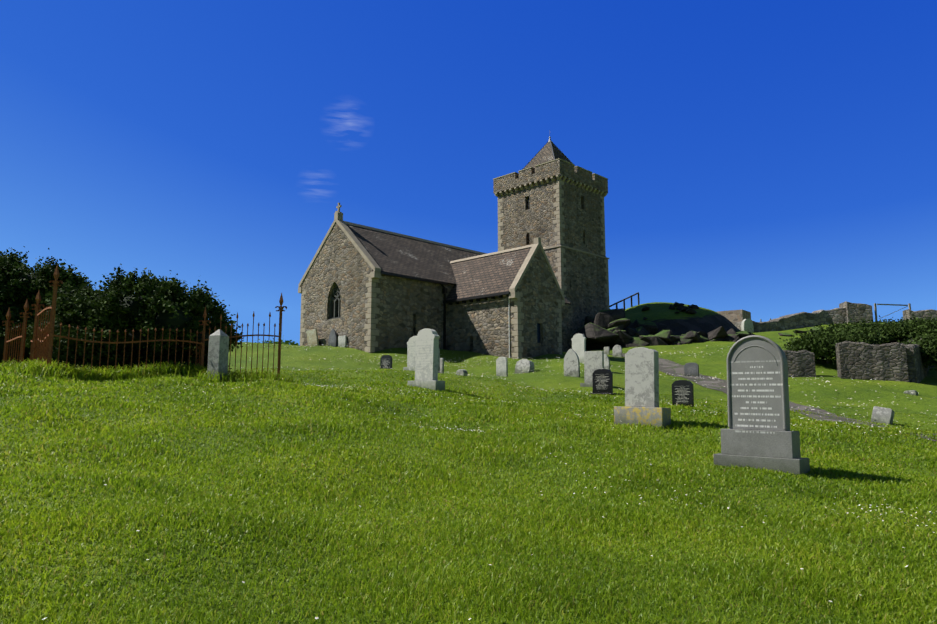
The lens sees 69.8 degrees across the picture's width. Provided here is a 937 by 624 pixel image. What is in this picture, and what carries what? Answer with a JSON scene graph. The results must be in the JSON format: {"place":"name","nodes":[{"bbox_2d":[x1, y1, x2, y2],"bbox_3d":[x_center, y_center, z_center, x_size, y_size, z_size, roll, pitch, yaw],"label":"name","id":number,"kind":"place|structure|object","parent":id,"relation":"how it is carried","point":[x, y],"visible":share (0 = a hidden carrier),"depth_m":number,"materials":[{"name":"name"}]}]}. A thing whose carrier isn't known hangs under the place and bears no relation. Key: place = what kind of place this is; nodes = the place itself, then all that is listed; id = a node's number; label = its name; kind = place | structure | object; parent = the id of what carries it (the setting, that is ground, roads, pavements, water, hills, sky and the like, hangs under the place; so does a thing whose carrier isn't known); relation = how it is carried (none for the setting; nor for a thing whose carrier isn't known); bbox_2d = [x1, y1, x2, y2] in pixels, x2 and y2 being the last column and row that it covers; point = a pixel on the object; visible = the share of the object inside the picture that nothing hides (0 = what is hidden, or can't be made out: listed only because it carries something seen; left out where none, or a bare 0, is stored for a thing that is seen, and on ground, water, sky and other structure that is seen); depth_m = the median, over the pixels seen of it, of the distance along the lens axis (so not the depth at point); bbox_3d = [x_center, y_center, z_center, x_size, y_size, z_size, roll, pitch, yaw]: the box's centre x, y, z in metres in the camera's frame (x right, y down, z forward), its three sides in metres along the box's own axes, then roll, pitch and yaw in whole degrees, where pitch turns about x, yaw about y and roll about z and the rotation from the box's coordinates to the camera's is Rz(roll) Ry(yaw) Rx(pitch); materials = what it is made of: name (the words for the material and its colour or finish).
{"place":"outdoors","nodes":[
{"label":"outdoors","id":0,"kind":"place"},
{"bbox_2d":[0,302,936,623],"bbox_3d":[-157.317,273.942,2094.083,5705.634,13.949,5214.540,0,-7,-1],"label":"terrain","id":1,"kind":"structure","parent":0,"point":[714,364],"depth_m":9.14,"materials":[{"name":"green plant"}]},
{"bbox_2d":[0,246,92,363],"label":"tree","id":2,"kind":"object","parent":1,"relation":"on","point":[13,266],"depth_m":19.86,"materials":[{"name":"green plant"}]},
{"bbox_2d":[14,264,243,364],"bbox_3d":[-8.857,0.407,17.809,5.915,3.200,4.182,-3,-8,22],"label":"bush","id":3,"kind":"object","parent":1,"relation":"on","point":[99,310],"depth_m":16.79,"materials":[{"name":"green plant"}]},
{"bbox_2d":[52,340,232,371],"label":"enclosure undergrowth","id":4,"kind":"object","parent":1,"relation":"on","point":[111,362],"depth_m":16.72,"materials":[{"name":"green plant"}]},
{"bbox_2d":[2,265,286,377],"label":"enclosure iron railings","id":5,"kind":"object","parent":1,"relation":"on","point":[41,343],"visible":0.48,"depth_m":16.07,"materials":[{"name":"brown metal"}]},
{"bbox_2d":[0,357,302,384],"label":"grass","id":6,"kind":"structure","parent":1,"relation":"on","point":[36,367],"depth_m":15.21,"materials":[{"name":"green plant"}]},
{"bbox_2d":[207,329,228,379],"bbox_3d":[-5.806,1.075,15.563,0.318,1.367,0.318,-3,-8,19],"label":"gravestone","id":7,"kind":"object","parent":1,"relation":"on","point":[218,349],"visible":0.67,"depth_m":15.45,"materials":[{"name":"grey stone"}]},
{"bbox_2d":[256,338,284,343],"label":"bush","id":8,"kind":"object","parent":1,"relation":"on","point":[270,341],"depth_m":51.07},
{"bbox_2d":[273,335,299,345],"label":"bush","id":9,"kind":"object","parent":1,"relation":"on","point":[288,342],"visible":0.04,"depth_m":54.68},
{"bbox_2d":[306,329,318,346],"bbox_3d":[-8.845,1.549,38.111,0.100,1.079,1.010,-6,-3,-45],"label":"gravestone","id":10,"kind":"object","parent":1,"relation":"on","point":[312,337],"visible":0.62,"depth_m":38.01,"materials":[{"name":"stone"}]},
{"bbox_2d":[328,329,336,346],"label":"gravestone","id":11,"kind":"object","parent":1,"relation":"on","point":[332,340],"depth_m":36.81,"materials":[{"name":"grey stone"}]},
{"bbox_2d":[338,335,346,347],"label":"gravestone","id":12,"kind":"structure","parent":1,"relation":"on","point":[342,340],"depth_m":36.26,"materials":[{"name":"stone"}]},
{"bbox_2d":[380,355,391,368],"bbox_3d":[-3.682,2.406,30.023,0.914,0.971,0.260,-6,-9,44],"label":"black headstone","id":13,"kind":"object","parent":1,"relation":"on","point":[385,361],"visible":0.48,"depth_m":29.98,"materials":[{"name":"stone"}]},
{"bbox_2d":[403,336,415,370],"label":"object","id":14,"kind":"object","parent":1,"relation":"on","point":[411,349],"visible":0.46,"depth_m":27.14,"materials":[{"name":"stone"}]},
{"bbox_2d":[407,328,444,390],"bbox_3d":[-1.286,1.485,20.649,1.260,1.948,0.400,-6,-11,43],"label":"gravestone","id":15,"kind":"object","parent":1,"relation":"on","point":[426,359],"visible":0.92,"depth_m":20.48,"materials":[{"name":"stone"}]},
{"bbox_2d":[301,223,572,352],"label":"church nave walls","id":16,"kind":"structure","parent":1,"relation":"on","point":[408,308],"depth_m":37.12,"materials":[{"name":"grey stone"}]},
{"bbox_2d":[327,284,340,319],"bbox_3d":[-7.319,-0.611,37.619,1.420,2.290,0.480,-7,-10,44],"label":"arched window","id":17,"kind":"structure","parent":16,"relation":"attached to","point":[337,300],"depth_m":37.73,"materials":[{"name":"glass"}]},
{"bbox_2d":[298,203,486,292],"bbox_3d":[-1.441,-3.048,43.992,7.400,4.817,17.440,-7,-10,44],"label":"roof coping","id":18,"kind":"object","parent":16,"relation":"on","point":[375,273],"visible":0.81,"depth_m":38.12,"materials":[{"name":"beige stone"}]},
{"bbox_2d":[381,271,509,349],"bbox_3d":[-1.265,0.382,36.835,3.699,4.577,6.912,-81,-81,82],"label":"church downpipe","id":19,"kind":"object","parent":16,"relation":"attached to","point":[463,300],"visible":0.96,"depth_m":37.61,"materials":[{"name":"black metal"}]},
{"bbox_2d":[346,224,570,304],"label":"roof","id":20,"kind":"structure","parent":16,"relation":"on","point":[394,254],"depth_m":39.23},
{"bbox_2d":[438,349,439,372],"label":"gravestone","id":21,"kind":"object","parent":1,"relation":"on","point":[439,361],"visible":0.12,"depth_m":25.95,"materials":[{"name":"stone"}]},
{"bbox_2d":[440,358,443,372],"bbox_3d":[-1.288,2.485,29.975,0.100,0.850,0.480,8,-10,-43],"label":"grey headstone","id":22,"kind":"object","parent":1,"relation":"on","point":[442,364],"visible":0.35,"depth_m":29.82,"materials":[{"name":"stone"}]},
{"bbox_2d":[300,180,608,358],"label":"corner stones","id":23,"kind":"object","parent":1,"relation":"on","point":[373,343],"visible":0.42,"depth_m":39.32,"materials":[{"name":"beige stone"}]},
{"bbox_2d":[456,369,467,375],"bbox_3d":[-0.275,2.614,28.002,0.250,0.436,0.467,9,-12,-43],"label":"stone","id":24,"kind":"object","parent":1,"relation":"on","point":[462,372],"visible":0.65,"depth_m":27.88,"materials":[{"name":"grey stone"}]},
{"bbox_2d":[0,366,936,623],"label":"lawn grass blades","id":25,"kind":"object","parent":1,"relation":"on","point":[855,579],"depth_m":6.38,"materials":[{"name":"green plant"}]},
{"bbox_2d":[3,343,935,619],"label":"daisies","id":26,"kind":"object","parent":1,"relation":"on","point":[595,405],"visible":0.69,"depth_m":21.28,"materials":[{"name":"white plant"}]},
{"bbox_2d":[496,357,507,376],"bbox_3d":[1.389,2.325,27.837,0.556,0.929,0.090,-7,-10,42],"label":"gravestone","id":27,"kind":"object","parent":1,"relation":"on","point":[501,366],"visible":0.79,"depth_m":27.78,"materials":[{"name":"stone"}]},
{"bbox_2d":[447,246,561,358],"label":"church transept walls","id":28,"kind":"structure","parent":1,"relation":"on","point":[482,324],"depth_m":36.64,"materials":[{"name":"grey stone"}]},
{"bbox_2d":[446,247,530,300],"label":"roof","id":29,"kind":"structure","parent":28,"relation":"on","point":[490,274],"depth_m":38.04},
{"bbox_2d":[450,237,564,305],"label":"church transept skews","id":30,"kind":"object","parent":28,"relation":"on","point":[513,294],"visible":0.77,"depth_m":36.94,"materials":[{"name":"beige stone"}]},
{"bbox_2d":[508,297,509,357],"bbox_3d":[2.149,0.634,35.429,0.040,3.710,0.040,-7,-10,44],"label":"drainpipe","id":31,"kind":"object","parent":28,"relation":"attached to","point":[509,325],"visible":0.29,"depth_m":35.40,"materials":[{"name":"grey metal"}]},
{"bbox_2d":[537,323,539,342],"bbox_3d":[3.744,1.155,36.440,0.001,1.140,0.540,-7,-10,44],"label":"slit window","id":32,"kind":"structure","parent":28,"relation":"in","point":[538,332],"depth_m":36.51,"materials":[{"name":"black glass"}]},
{"bbox_2d":[514,359,534,373],"bbox_3d":[2.610,2.571,31.112,0.876,0.717,0.350,-6,-23,43],"label":"gravestone","id":33,"kind":"object","parent":1,"relation":"on","point":[525,365],"visible":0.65,"depth_m":30.95,"materials":[{"name":"grey stone"}]},
{"bbox_2d":[564,349,579,376],"bbox_3d":[4.162,2.104,27.082,0.715,1.246,0.100,-8,-10,43],"label":"gothic headstone","id":34,"kind":"object","parent":1,"relation":"on","point":[571,364],"visible":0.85,"depth_m":27.02,"materials":[{"name":"grey stone"}]},
{"bbox_2d":[571,334,585,362],"bbox_3d":[5.450,1.841,33.123,0.120,1.560,0.848,8,-12,-42],"label":"gravestone","id":35,"kind":"object","parent":1,"relation":"on","point":[579,344],"visible":0.83,"depth_m":33.02,"materials":[{"name":"stone"}]},
{"bbox_2d":[584,316,593,324],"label":"outcrop rock","id":36,"kind":"object","parent":1,"relation":"on","point":[588,319],"visible":0.04,"depth_m":47.87,"materials":[{"name":"grey stone"}]},
{"bbox_2d":[580,351,603,386],"bbox_3d":[4.612,2.146,24.637,1.023,1.412,0.300,-5,-9,42],"label":"gravestone","id":37,"kind":"object","parent":1,"relation":"on","point":[593,361],"visible":0.62,"depth_m":24.65,"materials":[{"name":"stone"}]},
{"bbox_2d":[586,345,605,350],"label":"outcrop rock","id":38,"kind":"object","parent":1,"relation":"on","point":[592,347],"visible":0.12,"depth_m":47.45,"materials":[{"name":"grey stone"}]},
{"bbox_2d":[576,323,618,344],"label":"outcrop rock","id":39,"kind":"object","parent":1,"relation":"on","point":[593,334],"visible":0.71,"depth_m":45.72,"materials":[{"name":"grey stone"}]},
{"bbox_2d":[589,369,615,394],"bbox_3d":[4.379,2.338,21.911,0.856,0.969,0.260,-7,-11,42],"label":"black headstone","id":40,"kind":"object","parent":1,"relation":"on","point":[602,380],"visible":0.85,"depth_m":21.86,"materials":[{"name":"stone"}]},
{"bbox_2d":[604,354,609,369],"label":"gravestone","id":41,"kind":"object","parent":1,"relation":"on","point":[606,362],"visible":0.48,"depth_m":29.95,"materials":[{"name":"grey stone"}]},
{"bbox_2d":[604,347,609,354],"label":"gravestone","id":42,"kind":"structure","parent":1,"relation":"on","point":[606,350],"depth_m":40.00,"materials":[{"name":"grey stone"}]},
{"bbox_2d":[592,308,625,327],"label":"outcrop rock","id":43,"kind":"object","parent":1,"relation":"on","point":[603,318],"visible":0.73,"depth_m":47.37,"materials":[{"name":"grey stone"}]},
{"bbox_2d":[607,325,623,331],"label":"outcrop rock","id":44,"kind":"object","parent":1,"relation":"on","point":[619,327],"visible":0.15,"depth_m":46.85,"materials":[{"name":"grey stone"}]},
{"bbox_2d":[604,318,630,328],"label":"outcrop rock","id":45,"kind":"object","parent":1,"relation":"on","point":[625,322],"visible":0.29,"depth_m":46.99,"materials":[{"name":"stone"}]},
{"bbox_2d":[613,345,621,356],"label":"gravestone","id":46,"kind":"object","parent":1,"relation":"on","point":[617,350],"visible":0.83,"depth_m":38.03,"materials":[{"name":"grey stone"}]},
{"bbox_2d":[604,330,633,347],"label":"outcrop rock","id":47,"kind":"object","parent":1,"relation":"on","point":[624,338],"visible":0.31,"depth_m":46.32,"materials":[{"name":"grey stone"}]},
{"bbox_2d":[609,292,639,308],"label":"railing","id":48,"kind":"object","parent":1,"relation":"on","point":[623,300],"visible":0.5,"depth_m":56.26,"materials":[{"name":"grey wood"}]},
{"bbox_2d":[621,336,648,346],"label":"outcrop rock","id":49,"kind":"object","parent":1,"relation":"on","point":[636,341],"visible":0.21,"depth_m":46.05,"materials":[{"name":"stone"}]},
{"bbox_2d":[634,326,649,335],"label":"outcrop rock","id":50,"kind":"object","parent":1,"relation":"on","point":[640,330],"visible":0.17,"depth_m":47.08,"materials":[{"name":"grey stone"}]},
{"bbox_2d":[614,347,670,428],"bbox_3d":[3.657,1.614,14.163,1.124,1.733,0.380,-6,-11,43],"label":"gravestone","id":51,"kind":"object","parent":1,"relation":"on","point":[642,385],"visible":0.88,"depth_m":14.04,"materials":[{"name":"grey stone"}]},
{"bbox_2d":[627,319,657,333],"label":"outcrop rock","id":52,"kind":"object","parent":1,"relation":"on","point":[650,327],"visible":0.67,"depth_m":48.12,"materials":[{"name":"stone"}]},
{"bbox_2d":[640,335,651,341],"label":"outcrop rock","id":53,"kind":"object","parent":1,"relation":"on","point":[646,338],"visible":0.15,"depth_m":45.86,"materials":[{"name":"stone"}]},
{"bbox_2d":[639,335,667,345],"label":"outcrop rock","id":54,"kind":"object","parent":1,"relation":"on","point":[655,340],"visible":0.4,"depth_m":45.66,"materials":[{"name":"grey stone"}]},
{"bbox_2d":[655,330,673,342],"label":"outcrop rock","id":55,"kind":"object","parent":1,"relation":"on","point":[664,335],"visible":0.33,"depth_m":45.80,"materials":[{"name":"green stone"}]},
{"bbox_2d":[668,342,681,344],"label":"outcrop rock","id":56,"kind":"object","parent":1,"relation":"on","point":[677,343],"visible":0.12,"depth_m":45.56,"materials":[{"name":"grey stone"}]},
{"bbox_2d":[676,305,689,309],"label":"outcrop rock","id":57,"kind":"object","parent":1,"relation":"on","point":[680,307],"visible":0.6,"depth_m":51.43,"materials":[{"name":"black stone"}]},
{"bbox_2d":[672,380,696,407],"bbox_3d":[6.259,2.469,19.600,0.757,0.970,0.260,-6,-9,41],"label":"black headstone","id":58,"kind":"object","parent":1,"relation":"on","point":[683,392],"visible":0.62,"depth_m":19.56,"materials":[{"name":"stone"}]},
{"bbox_2d":[671,332,697,344],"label":"outcrop rock","id":59,"kind":"object","parent":1,"relation":"on","point":[682,340],"visible":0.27,"depth_m":45.69,"materials":[{"name":"grey stone"}]},
{"bbox_2d":[685,308,696,313],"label":"outcrop rock","id":60,"kind":"object","parent":1,"relation":"on","point":[690,311],"visible":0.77,"depth_m":50.21,"materials":[{"name":"black stone"}]},
{"bbox_2d":[684,363,698,376],"bbox_3d":[10.680,2.825,32.133,0.714,0.807,0.080,-6,-8,44],"label":"dark headstone","id":61,"kind":"object","parent":1,"relation":"on","point":[691,369],"visible":0.77,"depth_m":32.09,"materials":[{"name":"grey stone"}]},
{"bbox_2d":[683,331,701,342],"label":"outcrop rock","id":62,"kind":"object","parent":1,"relation":"on","point":[694,336],"visible":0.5,"depth_m":45.73,"materials":[{"name":"grey stone"}]},
{"bbox_2d":[695,335,709,342],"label":"outcrop rock","id":63,"kind":"object","parent":1,"relation":"on","point":[703,338],"visible":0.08,"depth_m":45.93,"materials":[{"name":"stone"}]},
{"bbox_2d":[706,326,727,339],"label":"outcrop rock","id":64,"kind":"object","parent":1,"relation":"on","point":[720,332],"visible":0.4,"depth_m":45.74,"materials":[{"name":"grey stone"}]},
{"bbox_2d":[710,338,724,340],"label":"outcrop rock","id":65,"kind":"object","parent":1,"relation":"on","point":[719,339],"visible":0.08,"depth_m":45.82,"materials":[{"name":"grey stone"}]},
{"bbox_2d":[725,328,738,341],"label":"outcrop rock","id":66,"kind":"object","parent":1,"relation":"on","point":[731,332],"visible":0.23,"depth_m":45.85,"materials":[{"name":"grey stone"}]},
{"bbox_2d":[724,334,739,341],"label":"outcrop rock","id":67,"kind":"object","parent":1,"relation":"on","point":[729,338],"visible":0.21,"depth_m":45.56,"materials":[{"name":"grey stone"}]},
{"bbox_2d":[717,309,750,323],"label":"stone wall","id":68,"kind":"structure","parent":1,"relation":"on","point":[735,316],"depth_m":86.30,"materials":[{"name":"beige stone"}]},
{"bbox_2d":[741,318,753,332],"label":"gravestone","id":69,"kind":"object","parent":1,"relation":"on","point":[747,325],"visible":0.77,"depth_m":63.31,"materials":[{"name":"grey stone"}]},
{"bbox_2d":[734,321,777,332],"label":"dyke","id":70,"kind":"structure","parent":1,"relation":"on","point":[767,326],"depth_m":64.38,"materials":[{"name":"stone"}]},
{"bbox_2d":[713,335,809,475],"bbox_3d":[4.246,1.368,9.829,1.188,2.053,0.480,-6,-11,41],"label":"headstone","id":71,"kind":"object","parent":1,"relation":"on","point":[758,433],"visible":1,"depth_m":9.70,"materials":[{"name":"grey stone"}]},
{"bbox_2d":[609,353,936,440],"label":"path flagstones","id":72,"kind":"object","parent":1,"relation":"on","point":[669,367],"visible":0.42,"depth_m":27.68,"materials":[{"name":"grey stone"}]},
{"bbox_2d":[778,333,792,336],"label":"outcrop rock","id":73,"kind":"object","parent":1,"relation":"on","point":[785,334],"visible":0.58,"depth_m":50.10,"materials":[{"name":"grey stone"}]},
{"bbox_2d":[769,313,802,330],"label":"dyke","id":74,"kind":"structure","parent":1,"relation":"on","point":[790,321],"depth_m":65.62,"materials":[{"name":"stone"}]},
{"bbox_2d":[783,350,815,376],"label":"ruin wall","id":75,"kind":"structure","parent":1,"relation":"on","point":[801,363],"depth_m":29.55,"materials":[{"name":"stone"}]},
{"bbox_2d":[795,310,826,327],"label":"dyke","id":76,"kind":"structure","parent":1,"relation":"on","point":[814,318],"depth_m":66.30,"materials":[{"name":"stone"}]},
{"bbox_2d":[779,326,874,363],"bbox_3d":[17.608,1.735,33.269,4.466,2.140,4.456,0,-7,-1],"label":"hedge","id":77,"kind":"object","parent":1,"relation":"on","point":[820,341],"visible":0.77,"depth_m":32.43,"materials":[{"name":"green plant"}]},
{"bbox_2d":[760,303,910,321],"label":"gate fence posts","id":78,"kind":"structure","parent":1,"relation":"on","point":[908,305],"depth_m":65.70,"materials":[{"name":"brown wood"}]},
{"bbox_2d":[826,307,846,323],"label":"dyke","id":79,"kind":"structure","parent":1,"relation":"on","point":[835,315],"depth_m":66.34,"materials":[{"name":"stone"}]},
{"bbox_2d":[805,317,905,344],"bbox_3d":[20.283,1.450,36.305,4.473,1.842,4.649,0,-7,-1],"label":"hedge","id":80,"kind":"object","parent":1,"relation":"on","point":[876,340],"visible":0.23,"depth_m":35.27,"materials":[{"name":"green plant"}]},
{"bbox_2d":[839,301,872,323],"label":"stone wall","id":81,"kind":"structure","parent":1,"relation":"on","point":[857,311],"depth_m":65.71,"materials":[{"name":"stone"}]},
{"bbox_2d":[836,341,908,381],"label":"ruin wall","id":82,"kind":"structure","parent":1,"relation":"on","point":[867,361],"depth_m":28.47,"materials":[{"name":"stone"}]},
{"bbox_2d":[871,406,894,424],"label":"gravestone","id":83,"kind":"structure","parent":1,"relation":"on","point":[883,415],"depth_m":19.66,"materials":[{"name":"grey stone"}]},
{"bbox_2d":[839,317,935,341],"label":"hedge","id":84,"kind":"object","parent":1,"relation":"on","point":[917,328],"visible":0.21,"depth_m":38.59,"materials":[{"name":"green plant"}]},
{"bbox_2d":[875,314,936,340],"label":"hedge","id":85,"kind":"object","parent":1,"relation":"on","point":[926,320],"visible":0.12,"depth_m":39.83,"materials":[{"name":"green plant"}]},
{"bbox_2d":[903,390,917,395],"bbox_3d":[16.589,3.070,25.174,0.300,0.265,0.403,5,-10,-43],"label":"rock","id":86,"kind":"object","parent":1,"relation":"on","point":[911,391],"visible":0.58,"depth_m":25.05,"materials":[{"name":"grey stone"}]},
{"bbox_2d":[898,328,936,370],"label":"hedge","id":87,"kind":"object","parent":1,"relation":"on","point":[928,344],"visible":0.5,"depth_m":30.67,"materials":[{"name":"green plant"}]},
{"bbox_2d":[906,339,928,382],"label":"stone wall","id":88,"kind":"structure","parent":1,"relation":"on","point":[917,371],"depth_m":28.42,"materials":[{"name":"stone"}]},
{"bbox_2d":[903,309,936,320],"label":"dyke","id":89,"kind":"structure","parent":1,"relation":"on","point":[907,313],"depth_m":64.54,"materials":[{"name":"stone"}]},
{"bbox_2d":[921,343,936,362],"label":"hedge","id":90,"kind":"object","parent":1,"relation":"on","point":[934,361],"visible":0.1,"depth_m":30.76,"materials":[{"name":"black plant"}]},
{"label":"rock outcrop","id":91,"kind":"object","parent":1,"relation":"on","visible":0},
{"bbox_2d":[698,331,705,336],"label":"outcrop rock","id":92,"kind":"object","parent":91,"relation":"on","point":[702,333],"visible":0.23,"depth_m":46.28,"materials":[{"name":"grey stone"}]},
{"bbox_2d":[0,0,936,344],"label":"sky","id":93,"kind":"structure","parent":0,"point":[767,159],"materials":[{"name":"blue"}]},
{"bbox_2d":[527,136,566,163],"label":"roof trim","id":94,"kind":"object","parent":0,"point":[550,141],"visible":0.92,"depth_m":53.82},
{"bbox_2d":[498,177,608,335],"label":"church tower walls","id":95,"kind":"structure","parent":0,"point":[584,274],"depth_m":50.55,"materials":[{"name":"grey stone"}]},
{"bbox_2d":[522,142,572,169],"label":"tower roof","id":96,"kind":"structure","parent":95,"relation":"on","point":[544,154],"depth_m":53.16,"materials":[{"name":"grey stone"}]},
{"bbox_2d":[493,158,607,196],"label":"battlement parapet","id":97,"kind":"structure","parent":95,"relation":"on","point":[559,169],"depth_m":51.11,"materials":[{"name":"grey stone"}]},
{"bbox_2d":[543,245,608,258],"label":"string course","id":98,"kind":"object","parent":95,"relation":"attached to","point":[576,250],"visible":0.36,"depth_m":49.53,"materials":[{"name":"grey stone"}]},
{"bbox_2d":[218,341,931,617],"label":"daisy eyes","id":99,"kind":"object","parent":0,"point":[621,369],"visible":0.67,"depth_m":19.93},
{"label":"rock outcrop","id":100,"kind":"object","parent":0,"visible":0},
{"bbox_2d":[663,335,679,341],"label":"outcrop rock","id":101,"kind":"object","parent":100,"relation":"on","point":[674,337],"visible":0.27,"depth_m":45.76,"materials":[{"name":"grey stone"}]},
{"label":"rock outcrop","id":102,"kind":"object","parent":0,"visible":0},
{"bbox_2d":[736,331,749,337],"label":"outcrop rock","id":103,"kind":"object","parent":102,"relation":"on","point":[741,334],"visible":0.27,"depth_m":45.96,"materials":[{"name":"stone"}]}
]}

